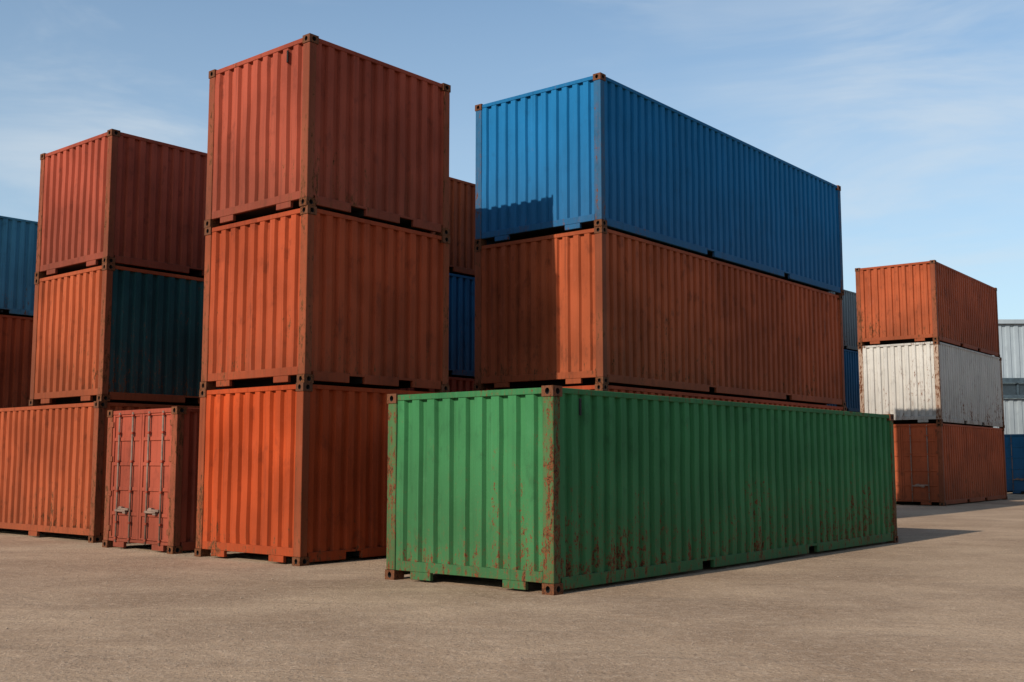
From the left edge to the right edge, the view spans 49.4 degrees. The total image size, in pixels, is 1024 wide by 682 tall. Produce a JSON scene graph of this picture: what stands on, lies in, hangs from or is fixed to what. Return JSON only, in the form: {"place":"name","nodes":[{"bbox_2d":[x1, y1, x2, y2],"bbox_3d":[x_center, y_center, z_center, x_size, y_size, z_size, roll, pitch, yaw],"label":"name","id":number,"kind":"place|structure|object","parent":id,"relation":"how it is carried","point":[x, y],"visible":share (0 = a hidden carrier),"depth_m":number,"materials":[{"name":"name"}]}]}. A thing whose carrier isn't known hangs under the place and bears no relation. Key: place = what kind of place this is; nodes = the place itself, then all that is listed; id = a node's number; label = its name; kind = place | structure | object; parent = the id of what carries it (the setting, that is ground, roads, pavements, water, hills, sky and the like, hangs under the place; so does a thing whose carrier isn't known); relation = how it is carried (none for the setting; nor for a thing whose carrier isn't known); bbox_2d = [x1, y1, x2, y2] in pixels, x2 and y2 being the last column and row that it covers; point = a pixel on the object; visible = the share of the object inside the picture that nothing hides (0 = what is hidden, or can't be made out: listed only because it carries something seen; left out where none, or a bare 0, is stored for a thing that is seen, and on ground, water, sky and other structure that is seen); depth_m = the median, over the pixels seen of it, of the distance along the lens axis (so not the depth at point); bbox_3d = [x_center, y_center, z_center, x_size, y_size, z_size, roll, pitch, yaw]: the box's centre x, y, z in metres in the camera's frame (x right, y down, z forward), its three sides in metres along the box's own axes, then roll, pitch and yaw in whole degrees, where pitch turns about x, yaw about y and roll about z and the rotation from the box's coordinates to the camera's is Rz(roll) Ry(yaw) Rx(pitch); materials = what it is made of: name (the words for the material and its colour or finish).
{"place":"outdoors","nodes":[
{"label":"outdoors","id":0,"kind":"place"},
{"bbox_2d":[0,492,1023,681],"bbox_3d":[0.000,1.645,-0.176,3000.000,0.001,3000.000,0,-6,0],"label":"ground","id":1,"kind":"structure","parent":0,"point":[343,615],"depth_m":11.69,"materials":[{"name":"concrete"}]},
{"bbox_2d":[0,401,199,542],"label":"shipping container","id":2,"kind":"object","parent":1,"relation":"on","point":[53,468],"visible":0.51,"depth_m":23.64,"materials":[{"name":"orange metal"}]},
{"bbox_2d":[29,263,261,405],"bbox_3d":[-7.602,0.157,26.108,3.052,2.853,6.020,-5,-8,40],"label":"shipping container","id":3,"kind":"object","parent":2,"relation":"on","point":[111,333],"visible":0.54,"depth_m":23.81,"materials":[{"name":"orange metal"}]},
{"bbox_2d":[34,129,206,278],"bbox_3d":[-7.602,-2.680,26.412,3.052,2.853,6.020,-5,-8,40],"label":"shipping container","id":4,"kind":"object","parent":3,"relation":"on","point":[115,197],"visible":0.55,"depth_m":24.10,"materials":[{"name":"metal"}]},
{"bbox_2d":[102,406,199,553],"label":"shipping container","id":5,"kind":"object","parent":1,"relation":"on","point":[151,484],"visible":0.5,"depth_m":20.36,"materials":[{"name":"metal"}]},
{"bbox_2d":[194,382,445,565],"bbox_3d":[-3.322,2.331,19.780,2.831,2.888,3.387,-5,-8,40],"label":"shipping container","id":6,"kind":"object","parent":1,"relation":"on","point":[297,472],"visible":0.71,"depth_m":18.42,"materials":[{"name":"orange metal"}]},
{"bbox_2d":[200,205,449,391],"bbox_3d":[-3.315,-0.540,20.096,2.831,2.888,3.387,-5,-8,40],"label":"shipping container","id":7,"kind":"object","parent":6,"relation":"on","point":[310,294],"visible":0.92,"depth_m":18.99,"materials":[{"name":"metal"}]},
{"bbox_2d":[204,33,450,236],"bbox_3d":[-3.325,-3.412,20.397,2.831,2.888,3.387,-5,-8,40],"label":"shipping container","id":8,"kind":"object","parent":7,"relation":"on","point":[313,120],"visible":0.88,"depth_m":19.29,"materials":[{"name":"metal"}]},
{"bbox_2d":[385,385,897,595],"bbox_3d":[3.018,2.414,19.160,2.969,2.590,11.490,-5,-8,39],"label":"shipping container","id":9,"kind":"object","parent":1,"relation":"on","point":[555,490],"visible":1,"depth_m":15.44,"materials":[{"name":"green metal"}]},
{"bbox_2d":[473,384,846,410],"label":"shipping container","id":10,"kind":"object","parent":1,"relation":"on","point":[606,387],"visible":0.12,"depth_m":24.68,"materials":[{"name":"metal"}]},
{"bbox_2d":[474,226,845,406],"bbox_3d":[4.272,-0.115,27.706,3.347,3.147,12.113,-5,-8,38],"label":"shipping container","id":11,"kind":"object","parent":10,"relation":"on","point":[598,305],"visible":0.94,"depth_m":23.82,"materials":[{"name":"orange metal"}]},
{"bbox_2d":[474,72,843,294],"bbox_3d":[4.293,-3.247,28.013,3.347,3.147,12.113,-5,-8,39],"label":"shipping container","id":12,"kind":"object","parent":11,"relation":"on","point":[597,149],"visible":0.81,"depth_m":24.15,"materials":[{"name":"blue metal"}]},
{"bbox_2d":[893,423,1007,505],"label":"shipping container","id":13,"kind":"object","parent":1,"relation":"on","point":[941,464],"visible":0.73,"depth_m":41.46,"materials":[{"name":"orange metal"}]},
{"bbox_2d":[858,341,1004,427],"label":"shipping container","id":14,"kind":"object","parent":13,"relation":"on","point":[925,382],"visible":0.84,"depth_m":42.10,"materials":[{"name":"white metal"}]},
{"bbox_2d":[855,260,999,356],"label":"shipping container","id":15,"kind":"object","parent":14,"relation":"on","point":[927,301],"visible":0.94,"depth_m":42.40,"materials":[{"name":"orange metal"}]},
{"bbox_2d":[1004,434,1023,493],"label":"shipping container","id":16,"kind":"object","parent":1,"relation":"on","point":[1014,451],"visible":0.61,"depth_m":54.77,"materials":[{"name":"blue metal"}]},
{"bbox_2d":[0,0,1023,318],"label":"sky","id":17,"kind":"structure","parent":0,"point":[912,108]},
{"bbox_2d":[991,319,1023,433],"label":"warehouse","id":18,"kind":"structure","parent":0,"point":[1011,339],"depth_m":66.21,"materials":[{"name":"metal"}]},
{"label":"shipping container","id":19,"kind":"object","parent":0,"visible":0},
{"bbox_2d":[0,315,48,407],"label":"shipping container","id":20,"kind":"object","parent":19,"relation":"on","point":[16,335],"visible":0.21,"depth_m":34.30,"materials":[{"name":"metal"}]},
{"bbox_2d":[0,216,37,317],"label":"shipping container","id":21,"kind":"object","parent":20,"relation":"on","point":[18,244],"visible":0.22,"depth_m":34.53,"materials":[{"name":"blue metal"}]},
{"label":"shipping container","id":22,"kind":"object","parent":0,"visible":0},
{"bbox_2d":[391,377,492,391],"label":"shipping container","id":23,"kind":"object","parent":22,"relation":"on","point":[456,384],"visible":0.02,"depth_m":30.15,"materials":[{"name":"red metal"}]},
{"bbox_2d":[448,273,474,378],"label":"shipping container","id":24,"kind":"object","parent":23,"relation":"on","point":[461,326],"visible":0.09,"depth_m":30.43,"materials":[{"name":"blue metal"}]},
{"bbox_2d":[432,177,474,277],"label":"shipping container","id":25,"kind":"object","parent":24,"relation":"on","point":[462,224],"visible":0.08,"depth_m":30.69,"materials":[{"name":"red metal"}]},
{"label":"shipping container","id":26,"kind":"object","parent":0,"visible":0},
{"bbox_2d":[827,349,859,411],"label":"shipping container","id":27,"kind":"object","parent":26,"relation":"on","point":[851,375],"visible":0.16,"depth_m":52.66,"materials":[{"name":"blue metal"}]},
{"bbox_2d":[829,290,857,351],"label":"shipping container","id":28,"kind":"object","parent":27,"relation":"on","point":[849,312],"visible":0.12,"depth_m":52.94,"materials":[{"name":"blue metal"}]}
]}

